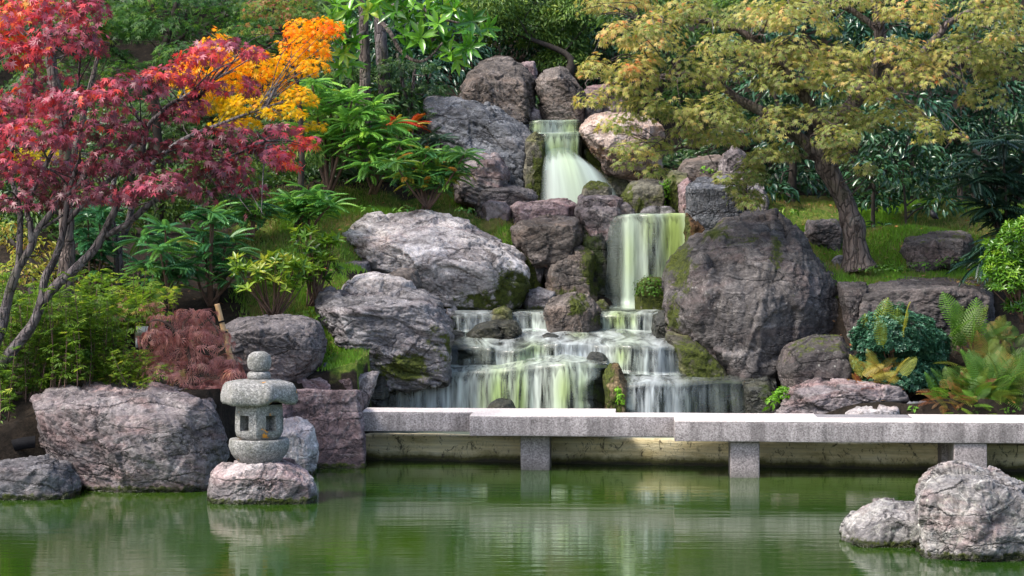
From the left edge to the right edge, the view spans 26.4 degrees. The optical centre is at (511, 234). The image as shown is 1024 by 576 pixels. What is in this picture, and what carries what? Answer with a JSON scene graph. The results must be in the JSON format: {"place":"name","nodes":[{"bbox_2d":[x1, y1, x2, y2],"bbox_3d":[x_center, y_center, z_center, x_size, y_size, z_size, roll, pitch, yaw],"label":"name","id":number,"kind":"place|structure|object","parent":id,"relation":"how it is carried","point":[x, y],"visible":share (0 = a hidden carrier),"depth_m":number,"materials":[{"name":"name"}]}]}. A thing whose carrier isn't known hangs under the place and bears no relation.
{"place":"outdoors","nodes":[
{"label":"outdoors","id":0,"kind":"place"},
{"bbox_2d":[0,460,1023,575],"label":"pond water","id":1,"kind":"structure","parent":0,"point":[404,518],"depth_m":20.68,"materials":[{"name":"liquid"}]},
{"bbox_2d":[207,457,317,504],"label":"boulder","id":2,"kind":"object","parent":1,"relation":"in","point":[285,481],"visible":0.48,"depth_m":22.45,"materials":[{"name":"stone"}]},
{"bbox_2d":[220,351,297,463],"bbox_3d":[-2.647,1.810,22.900,0.823,1.178,0.784,0,0,0],"label":"stone lantern","id":3,"kind":"object","parent":2,"relation":"on","point":[256,395],"visible":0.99,"depth_m":22.69,"materials":[{"name":"stone"}]},
{"bbox_2d":[280,416,318,475],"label":"boulder","id":4,"kind":"object","parent":1,"relation":"in","point":[300,434],"visible":0.53,"depth_m":25.04,"materials":[{"name":"stone"}]},
{"bbox_2d":[291,388,365,468],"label":"boulder","id":5,"kind":"object","parent":1,"relation":"in","point":[335,418],"visible":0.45,"depth_m":25.93,"materials":[{"name":"grey stone"}]},
{"bbox_2d":[520,436,551,469],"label":"bridge pier","id":6,"kind":"structure","parent":1,"relation":"in","point":[535,452],"depth_m":25.74,"materials":[{"name":"stone"}]},
{"bbox_2d":[362,407,615,431],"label":"bridge slab","id":7,"kind":"structure","parent":6,"relation":"on","point":[422,419],"depth_m":26.18,"materials":[{"name":"stone"}]},
{"bbox_2d":[469,412,817,436],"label":"bridge slab","id":8,"kind":"structure","parent":6,"relation":"on","point":[573,424],"depth_m":25.52,"materials":[{"name":"stone"}]},
{"bbox_2d":[728,442,759,477],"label":"bridge pier","id":9,"kind":"structure","parent":1,"relation":"in","point":[743,459],"depth_m":24.92,"materials":[{"name":"stone"}]},
{"bbox_2d":[839,498,919,547],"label":"boulder","id":10,"kind":"object","parent":1,"relation":"in","point":[883,523],"visible":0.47,"depth_m":19.45,"materials":[{"name":"stone"}]},
{"bbox_2d":[948,443,986,467],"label":"bridge pier","id":11,"kind":"structure","parent":1,"relation":"in","point":[974,453],"depth_m":24.71,"materials":[{"name":"stone"}]},
{"bbox_2d":[674,417,1023,442],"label":"bridge slab","id":12,"kind":"structure","parent":11,"relation":"on","point":[858,430],"depth_m":24.79,"materials":[{"name":"stone"}]},
{"bbox_2d":[914,460,1023,561],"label":"boulder","id":13,"kind":"object","parent":1,"relation":"in","point":[967,511],"visible":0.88,"depth_m":18.60,"materials":[{"name":"stone"}]},
{"bbox_2d":[0,0,1023,462],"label":"ground","id":14,"kind":"structure","parent":0,"point":[22,422],"depth_m":30.59,"materials":[{"name":"plant"}]},
{"bbox_2d":[0,281,78,421],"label":"bamboo shrub","id":15,"kind":"object","parent":14,"relation":"on","point":[8,377],"visible":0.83,"depth_m":24.60,"materials":[{"name":"green plant"}]},
{"bbox_2d":[0,454,81,500],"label":"boulder","id":16,"kind":"object","parent":14,"relation":"on","point":[38,478],"visible":0.59,"depth_m":22.83,"materials":[{"name":"grey stone"}]},
{"bbox_2d":[0,218,112,293],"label":"shrub","id":17,"kind":"object","parent":14,"relation":"on","point":[34,274],"visible":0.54,"depth_m":28.31,"materials":[{"name":"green plant"}]},
{"bbox_2d":[0,0,131,308],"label":"leafy tree","id":18,"kind":"object","parent":14,"relation":"on","point":[67,258],"visible":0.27,"depth_m":27.57,"materials":[{"name":"green plant"}]},
{"bbox_2d":[0,263,164,346],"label":"bamboo shrub","id":19,"kind":"object","parent":14,"relation":"on","point":[131,302],"visible":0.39,"depth_m":26.14,"materials":[{"name":"green plant"}]},
{"bbox_2d":[34,271,141,387],"bbox_3d":[-4.844,1.129,24.972,1.106,1.446,1.436,0,0,-33],"label":"bamboo shrub","id":20,"kind":"object","parent":14,"relation":"on","point":[79,331],"visible":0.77,"depth_m":24.82,"materials":[{"name":"green plant"}]},
{"bbox_2d":[55,198,137,297],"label":"mahonia shrub","id":21,"kind":"object","parent":14,"relation":"on","point":[97,214],"visible":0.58,"depth_m":28.30,"materials":[{"name":"green plant"}]},
{"bbox_2d":[29,380,229,492],"bbox_3d":[-4.220,2.457,24.532,2.214,1.610,2.351,0,0,0],"label":"boulder","id":22,"kind":"object","parent":14,"relation":"on","point":[158,437],"visible":0.72,"depth_m":23.53,"materials":[{"name":"grey stone"}]},
{"bbox_2d":[86,344,173,389],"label":"bamboo shrub","id":23,"kind":"object","parent":14,"relation":"on","point":[123,374],"visible":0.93,"depth_m":24.75,"materials":[{"name":"green plant"}]},
{"bbox_2d":[0,145,278,241],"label":"shrub","id":24,"kind":"object","parent":14,"relation":"on","point":[53,227],"visible":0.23,"depth_m":30.25,"materials":[{"name":"green plant"}]},
{"bbox_2d":[0,0,321,373],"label":"red maple","id":25,"kind":"object","parent":14,"relation":"on","point":[125,194],"visible":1,"depth_m":24.06,"materials":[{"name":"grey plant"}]},
{"bbox_2d":[111,213,214,309],"bbox_3d":[-4.367,0.344,27.791,1.150,1.230,1.394,0,0,-40],"label":"mahonia shrub","id":26,"kind":"object","parent":14,"relation":"on","point":[169,274],"visible":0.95,"depth_m":27.76,"materials":[{"name":"green plant"}]},
{"bbox_2d":[61,0,293,232],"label":"green maple","id":27,"kind":"object","parent":14,"relation":"on","point":[144,24],"visible":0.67,"depth_m":31.59,"materials":[{"name":"green plant"}]},
{"bbox_2d":[13,16,345,294],"bbox_3d":[-4.528,-1.078,29.220,4.648,3.718,1.958,0,0,0],"label":"orange maple","id":28,"kind":"object","parent":14,"relation":"on","point":[276,86],"visible":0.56,"depth_m":29.01,"materials":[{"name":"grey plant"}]},
{"bbox_2d":[0,0,358,165],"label":"evergreen tree","id":29,"kind":"object","parent":14,"relation":"on","point":[274,54],"visible":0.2,"depth_m":34.34,"materials":[{"name":"green plant"}]},
{"bbox_2d":[132,308,247,389],"bbox_3d":[-3.668,1.378,25.003,1.374,1.083,0.938,0,0,0],"label":"lace leaf maple","id":30,"kind":"object","parent":14,"relation":"on","point":[183,345],"visible":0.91,"depth_m":24.92,"materials":[{"name":"red plant"}]},
{"bbox_2d":[172,199,261,306],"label":"mahonia shrub","id":31,"kind":"object","parent":14,"relation":"on","point":[214,259],"visible":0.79,"depth_m":28.24,"materials":[{"name":"green plant"}]},
{"bbox_2d":[123,141,329,225],"bbox_3d":[-4.091,-0.735,31.734,3.000,1.268,1.630,0,0,0],"label":"shrub","id":32,"kind":"object","parent":14,"relation":"on","point":[316,158],"visible":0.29,"depth_m":31.53,"materials":[{"name":"green plant"}]},
{"bbox_2d":[202,187,290,237],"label":"mahonia shrub","id":33,"kind":"object","parent":14,"relation":"on","point":[254,215],"visible":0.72,"depth_m":30.40,"materials":[{"name":"green plant"}]},
{"bbox_2d":[225,248,319,315],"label":"pieris shrub","id":34,"kind":"object","parent":14,"relation":"on","point":[275,261],"visible":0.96,"depth_m":27.83,"materials":[{"name":"green plant"}]},
{"bbox_2d":[221,314,326,381],"bbox_3d":[-2.932,1.525,27.052,1.288,1.062,1.462,0,0,0],"label":"boulder","id":35,"kind":"object","parent":14,"relation":"on","point":[294,346],"visible":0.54,"depth_m":26.44,"materials":[{"name":"grey stone"}]},
{"bbox_2d":[218,0,330,227],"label":"green maple","id":36,"kind":"object","parent":14,"relation":"on","point":[288,12],"visible":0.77,"depth_m":30.49,"materials":[{"name":"green plant"}]},
{"bbox_2d":[264,180,358,231],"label":"mahonia shrub","id":37,"kind":"object","parent":14,"relation":"on","point":[300,203],"visible":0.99,"depth_m":30.73,"materials":[{"name":"green plant"}]},
{"bbox_2d":[288,223,346,306],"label":"pieris shrub","id":38,"kind":"object","parent":14,"relation":"on","point":[326,241],"visible":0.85,"depth_m":28.44,"materials":[{"name":"green plant"}]},
{"bbox_2d":[273,77,394,194],"bbox_3d":[-2.654,-1.474,32.727,1.868,1.761,1.428,0,0,22],"label":"mahonia shrub","id":39,"kind":"object","parent":14,"relation":"on","point":[340,125],"visible":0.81,"depth_m":32.53,"materials":[{"name":"green plant"}]},
{"bbox_2d":[276,82,431,173],"bbox_3d":[-2.428,-1.610,33.920,2.569,1.611,1.695,0,0,0],"label":"shrub","id":40,"kind":"object","parent":14,"relation":"on","point":[402,100],"visible":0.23,"depth_m":34.10,"materials":[{"name":"green plant"}]},
{"bbox_2d":[327,93,422,194],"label":"mahonia shrub","id":41,"kind":"object","parent":14,"relation":"on","point":[373,132],"visible":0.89,"depth_m":32.36,"materials":[{"name":"green plant"}]},
{"bbox_2d":[341,271,416,294],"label":"boulder","id":42,"kind":"object","parent":14,"relation":"on","point":[373,281],"visible":0.48,"depth_m":28.50,"materials":[{"name":"stone"}]},
{"bbox_2d":[314,286,454,393],"bbox_3d":[-1.642,1.360,28.486,1.827,1.391,2.223,0,0,0],"label":"boulder","id":43,"kind":"object","parent":14,"relation":"on","point":[405,335],"visible":0.79,"depth_m":27.57,"materials":[{"name":"grey stone"}]},
{"bbox_2d":[308,6,460,158],"bbox_3d":[-1.989,-2.598,34.255,2.482,3.031,1.376,0,0,-18],"label":"evergreen tree","id":44,"kind":"object","parent":14,"relation":"on","point":[382,70],"visible":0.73,"depth_m":34.23,"materials":[{"name":"green plant"}]},
{"bbox_2d":[302,0,495,120],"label":"evergreen tree","id":45,"kind":"object","parent":14,"relation":"on","point":[442,72],"visible":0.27,"depth_m":35.79,"materials":[{"name":"green plant"}]},
{"bbox_2d":[319,0,501,182],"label":"magnolia tree","id":46,"kind":"object","parent":14,"relation":"on","point":[423,34],"visible":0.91,"depth_m":30.75,"materials":[{"name":"green plant"}]},
{"bbox_2d":[372,137,485,209],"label":"mahonia shrub","id":47,"kind":"object","parent":14,"relation":"on","point":[419,172],"visible":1,"depth_m":31.93,"materials":[{"name":"green plant"}]},
{"bbox_2d":[341,209,530,314],"bbox_3d":[-1.083,0.485,31.683,2.706,1.715,3.056,0,0,0],"label":"boulder","id":48,"kind":"object","parent":14,"relation":"on","point":[459,263],"visible":0.75,"depth_m":30.53,"materials":[{"name":"stone"}]},
{"bbox_2d":[423,96,531,187],"bbox_3d":[-0.473,-1.338,34.664,1.888,1.769,2.194,0,0,0],"label":"boulder","id":49,"kind":"object","parent":14,"relation":"on","point":[488,127],"visible":0.45,"depth_m":33.85,"materials":[{"name":"grey stone"}]},
{"bbox_2d":[453,152,510,207],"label":"boulder","id":50,"kind":"object","parent":14,"relation":"on","point":[494,172],"visible":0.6,"depth_m":32.61,"materials":[{"name":"grey stone"}]},
{"bbox_2d":[466,319,521,342],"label":"boulder","id":51,"kind":"object","parent":14,"relation":"on","point":[502,330],"visible":0.6,"depth_m":29.25,"materials":[{"name":"stone"}]},
{"bbox_2d":[456,55,535,123],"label":"boulder","id":52,"kind":"object","parent":14,"relation":"on","point":[506,84],"visible":0.58,"depth_m":34.45,"materials":[{"name":"grey stone"}]},
{"bbox_2d":[473,184,538,218],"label":"boulder","id":53,"kind":"object","parent":14,"relation":"on","point":[509,194],"visible":0.54,"depth_m":32.47,"materials":[{"name":"grey stone"}]},
{"bbox_2d":[0,0,1023,224],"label":"undergrowth","id":54,"kind":"object","parent":14,"relation":"on","point":[677,159],"visible":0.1,"depth_m":35.66,"materials":[{"name":"green plant"}]},
{"bbox_2d":[0,0,1023,95],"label":"woods","id":55,"kind":"object","parent":14,"relation":"on","point":[191,12],"visible":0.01,"depth_m":40.48,"materials":[{"name":"green plant"}]},
{"bbox_2d":[451,358,606,408],"bbox_3d":[-0.256,2.362,28.359,3.022,1.500,1.281,0,0,0],"label":"rock ledge","id":56,"kind":"object","parent":14,"relation":"on","point":[592,395],"visible":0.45,"depth_m":27.93,"materials":[{"name":"stone"}]},
{"bbox_2d":[421,0,647,89],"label":"evergreen tree","id":57,"kind":"object","parent":14,"relation":"on","point":[505,49],"visible":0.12,"depth_m":38.98,"materials":[{"name":"green plant"}]},
{"bbox_2d":[523,131,546,200],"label":"boulder","id":58,"kind":"object","parent":14,"relation":"on","point":[534,172],"visible":0.73,"depth_m":33.49,"materials":[{"name":"stone"}]},
{"bbox_2d":[459,0,618,75],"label":"evergreen tree","id":59,"kind":"object","parent":14,"relation":"on","point":[558,12],"visible":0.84,"depth_m":37.55,"materials":[{"name":"green plant"}]},
{"bbox_2d":[510,198,576,223],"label":"boulder","id":60,"kind":"object","parent":14,"relation":"on","point":[520,210],"visible":0.39,"depth_m":32.07,"materials":[{"name":"grey stone"}]},
{"bbox_2d":[510,214,583,268],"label":"boulder","id":61,"kind":"object","parent":14,"relation":"on","point":[542,241],"visible":0.86,"depth_m":31.23,"materials":[{"name":"grey stone"}]},
{"bbox_2d":[529,122,581,135],"bbox_3d":[0.691,-1.262,34.634,0.847,1.025,0.732,0,0,0],"label":"rock ledge","id":62,"kind":"object","parent":14,"relation":"on","point":[575,125],"visible":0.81,"depth_m":34.40,"materials":[{"name":"stone"}]},
{"bbox_2d":[535,66,586,123],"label":"boulder","id":63,"kind":"object","parent":62,"relation":"on","point":[558,89],"visible":0.73,"depth_m":34.62,"materials":[{"name":"grey stone"}]},
{"bbox_2d":[451,332,678,375],"bbox_3d":[0.888,1.905,29.284,3.567,1.130,1.831,0,0,0],"label":"rock ledge","id":64,"kind":"object","parent":14,"relation":"on","point":[464,352],"visible":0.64,"depth_m":28.77,"materials":[{"name":"stone"}]},
{"bbox_2d":[544,245,597,301],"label":"boulder","id":65,"kind":"object","parent":14,"relation":"on","point":[575,271],"visible":0.62,"depth_m":31.07,"materials":[{"name":"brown stone"}]},
{"bbox_2d":[543,291,600,335],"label":"boulder","id":66,"kind":"object","parent":14,"relation":"on","point":[574,313],"visible":0.73,"depth_m":29.62,"materials":[{"name":"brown stone"}]},
{"bbox_2d":[580,224,608,297],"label":"boulder","id":67,"kind":"object","parent":14,"relation":"on","point":[596,245],"visible":0.34,"depth_m":31.50,"materials":[{"name":"stone"}]},
{"bbox_2d":[574,205,621,241],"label":"boulder","id":68,"kind":"object","parent":14,"relation":"on","point":[595,220],"visible":0.62,"depth_m":31.56,"materials":[{"name":"grey stone"}]},
{"bbox_2d":[582,141,629,196],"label":"boulder","id":69,"kind":"object","parent":14,"relation":"on","point":[618,186],"visible":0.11,"depth_m":34.10,"materials":[{"name":"stone"}]},
{"bbox_2d":[602,362,628,412],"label":"boulder","id":70,"kind":"object","parent":14,"relation":"on","point":[613,377],"visible":0.61,"depth_m":27.53,"materials":[{"name":"beige stone"}]},
{"bbox_2d":[579,111,664,181],"bbox_3d":[1.719,-1.375,34.172,1.356,1.124,1.218,0,0,0],"label":"boulder","id":71,"kind":"object","parent":14,"relation":"on","point":[595,143],"visible":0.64,"depth_m":33.76,"materials":[{"name":"beige stone"}]},
{"bbox_2d":[221,179,1023,371],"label":"grass","id":72,"kind":"structure","parent":14,"relation":"on","point":[348,356],"depth_m":30.78,"materials":[{"name":"plant"}]},
{"bbox_2d":[600,313,655,333],"bbox_3d":[1.649,1.603,30.346,1.030,1.033,0.708,0,0,0],"label":"rock ledge","id":73,"kind":"object","parent":14,"relation":"on","point":[639,319],"visible":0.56,"depth_m":30.12,"materials":[{"name":"liquid"}]},
{"bbox_2d":[605,216,669,297],"bbox_3d":[1.953,0.756,32.302,1.552,2.050,1.797,0,0,0],"label":"rock ledge","id":74,"kind":"object","parent":14,"relation":"on","point":[615,252],"visible":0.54,"depth_m":31.58,"materials":[{"name":"stone"}]},
{"bbox_2d":[621,178,666,215],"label":"boulder","id":75,"kind":"object","parent":74,"relation":"on","point":[638,196],"visible":0.48,"depth_m":32.21,"materials":[{"name":"stone"}]},
{"bbox_2d":[635,277,663,313],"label":"boulder","id":76,"kind":"object","parent":14,"relation":"on","point":[645,303],"visible":0.43,"depth_m":30.59,"materials":[{"name":"stone"}]},
{"bbox_2d":[588,0,795,149],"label":"evergreen tree","id":77,"kind":"object","parent":14,"relation":"on","point":[693,38],"visible":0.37,"depth_m":34.76,"materials":[{"name":"green plant"}]},
{"bbox_2d":[366,433,1023,471],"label":"weir wall","id":78,"kind":"structure","parent":14,"relation":"on","point":[1005,457],"depth_m":26.24,"materials":[{"name":"concrete"}]},
{"bbox_2d":[665,331,729,380],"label":"boulder","id":79,"kind":"object","parent":14,"relation":"on","point":[695,360],"visible":0.56,"depth_m":28.31,"materials":[{"name":"stone"}]},
{"bbox_2d":[624,375,775,412],"bbox_3d":[2.388,2.449,28.296,2.068,1.258,1.408,0,0,0],"label":"rock ledge","id":80,"kind":"object","parent":14,"relation":"on","point":[703,397],"visible":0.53,"depth_m":27.90,"materials":[{"name":"stone"}]},
{"bbox_2d":[678,154,721,181],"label":"boulder","id":81,"kind":"object","parent":14,"relation":"on","point":[691,167],"visible":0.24,"depth_m":32.81,"materials":[{"name":"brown stone"}]},
{"bbox_2d":[685,175,744,229],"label":"boulder","id":82,"kind":"object","parent":14,"relation":"on","point":[707,208],"visible":0.38,"depth_m":31.01,"materials":[{"name":"grey stone"}]},
{"bbox_2d":[662,208,838,385],"bbox_3d":[3.241,0.870,30.078,2.499,2.489,3.900,0,0,0],"label":"boulder","id":83,"kind":"object","parent":14,"relation":"on","point":[748,295],"visible":0.79,"depth_m":28.58,"materials":[{"name":"stone"}]},
{"bbox_2d":[742,375,779,412],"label":"boulder","id":84,"kind":"object","parent":14,"relation":"on","point":[758,392],"visible":0.48,"depth_m":27.47,"materials":[{"name":"stone"}]},
{"bbox_2d":[713,5,872,203],"bbox_3d":[4.320,-1.925,33.380,2.289,3.217,2.015,0,0,-33],"label":"camellia shrub","id":85,"kind":"object","parent":14,"relation":"on","point":[790,182],"visible":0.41,"depth_m":33.28,"materials":[{"name":"green plant"}]},
{"bbox_2d":[570,0,1023,272],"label":"golden maple","id":86,"kind":"object","parent":14,"relation":"on","point":[822,155],"visible":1,"depth_m":28.92,"materials":[{"name":"yellow plant"}]},
{"bbox_2d":[776,334,853,389],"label":"boulder","id":87,"kind":"object","parent":14,"relation":"on","point":[824,357],"visible":0.57,"depth_m":27.25,"materials":[{"name":"stone"}]},
{"bbox_2d":[804,218,842,250],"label":"boulder","id":88,"kind":"object","parent":14,"relation":"on","point":[825,233],"visible":0.69,"depth_m":30.89,"materials":[{"name":"grey stone"}]},
{"bbox_2d":[774,376,909,413],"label":"boulder","id":89,"kind":"object","parent":14,"relation":"on","point":[817,395],"visible":0.32,"depth_m":26.58,"materials":[{"name":"grey stone"}]},
{"bbox_2d":[849,349,917,383],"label":"fern","id":90,"kind":"object","parent":89,"relation":"on","point":[880,370],"visible":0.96,"depth_m":26.92,"materials":[{"name":"yellow plant"}]},
{"bbox_2d":[836,281,867,340],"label":"boulder","id":91,"kind":"object","parent":14,"relation":"on","point":[850,295],"visible":0.53,"depth_m":28.63,"materials":[{"name":"stone"}]},
{"bbox_2d":[847,300,951,398],"bbox_3d":[4.834,1.456,27.321,1.342,1.300,1.048,0,0,0],"label":"rounded shrub","id":92,"kind":"object","parent":14,"relation":"on","point":[928,341],"visible":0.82,"depth_m":27.05,"materials":[{"name":"green plant"}]},
{"bbox_2d":[839,88,964,227],"bbox_3d":[5.570,-0.879,31.816,1.656,2.535,2.287,0,0,40],"label":"camellia shrub","id":93,"kind":"object","parent":14,"relation":"on","point":[894,179],"visible":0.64,"depth_m":31.79,"materials":[{"name":"green plant"}]},
{"bbox_2d":[824,1,1023,200],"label":"camellia shrub","id":94,"kind":"object","parent":14,"relation":"on","point":[899,31],"visible":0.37,"depth_m":33.61,"materials":[{"name":"green plant"}]},
{"bbox_2d":[859,276,994,341],"bbox_3d":[5.487,1.067,29.349,1.949,1.020,2.183,0,0,0],"label":"boulder","id":95,"kind":"object","parent":14,"relation":"on","point":[921,295],"visible":0.47,"depth_m":28.37,"materials":[{"name":"stone"}]},
{"bbox_2d":[900,229,974,272],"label":"boulder","id":96,"kind":"object","parent":14,"relation":"on","point":[932,247],"visible":0.65,"depth_m":30.05,"materials":[{"name":"stone"}]},
{"bbox_2d":[917,366,1015,414],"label":"fern","id":97,"kind":"object","parent":14,"relation":"on","point":[949,382],"visible":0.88,"depth_m":26.41,"materials":[{"name":"green plant"}]},
{"bbox_2d":[921,109,1018,199],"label":"shrub","id":98,"kind":"object","parent":14,"relation":"on","point":[977,150],"visible":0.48,"depth_m":33.24,"materials":[{"name":"green plant"}]},
{"bbox_2d":[939,292,1009,354],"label":"fern","id":99,"kind":"object","parent":14,"relation":"on","point":[962,321],"visible":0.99,"depth_m":27.29,"materials":[{"name":"green plant"}]},
{"bbox_2d":[935,122,1023,242],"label":"mahonia shrub","id":100,"kind":"object","parent":14,"relation":"on","point":[1007,177],"visible":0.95,"depth_m":29.68,"materials":[{"name":"green plant"}]},
{"bbox_2d":[945,238,1021,286],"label":"mahonia shrub","id":101,"kind":"object","parent":14,"relation":"on","point":[976,251],"visible":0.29,"depth_m":28.63,"materials":[{"name":"green plant"}]},
{"bbox_2d":[944,346,1023,409],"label":"fern","id":102,"kind":"object","parent":14,"relation":"on","point":[993,372],"visible":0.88,"depth_m":26.41,"materials":[{"name":"green plant"}]},
{"bbox_2d":[968,315,1023,355],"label":"fern","id":103,"kind":"object","parent":14,"relation":"on","point":[1001,336],"visible":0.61,"depth_m":27.57,"materials":[{"name":"green plant"}]},
{"bbox_2d":[979,215,1023,322],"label":"clipped bush","id":104,"kind":"object","parent":14,"relation":"on","point":[1001,258],"visible":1,"depth_m":27.14,"materials":[{"name":"green plant"}]},
{"bbox_2d":[417,354,606,408],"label":"waterfall","id":105,"kind":"structure","parent":0,"point":[560,386],"depth_m":27.82,"materials":[{"name":"liquid"}]},
{"bbox_2d":[465,328,673,374],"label":"waterfall","id":106,"kind":"structure","parent":0,"point":[615,358],"depth_m":28.69,"materials":[{"name":"liquid"}]},
{"bbox_2d":[549,153,601,203],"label":"waterfall","id":107,"kind":"structure","parent":0,"point":[570,176],"depth_m":33.06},
{"bbox_2d":[619,213,684,308],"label":"waterfall","id":108,"kind":"structure","parent":0,"point":[635,255],"depth_m":31.37,"materials":[{"name":"liquid"}]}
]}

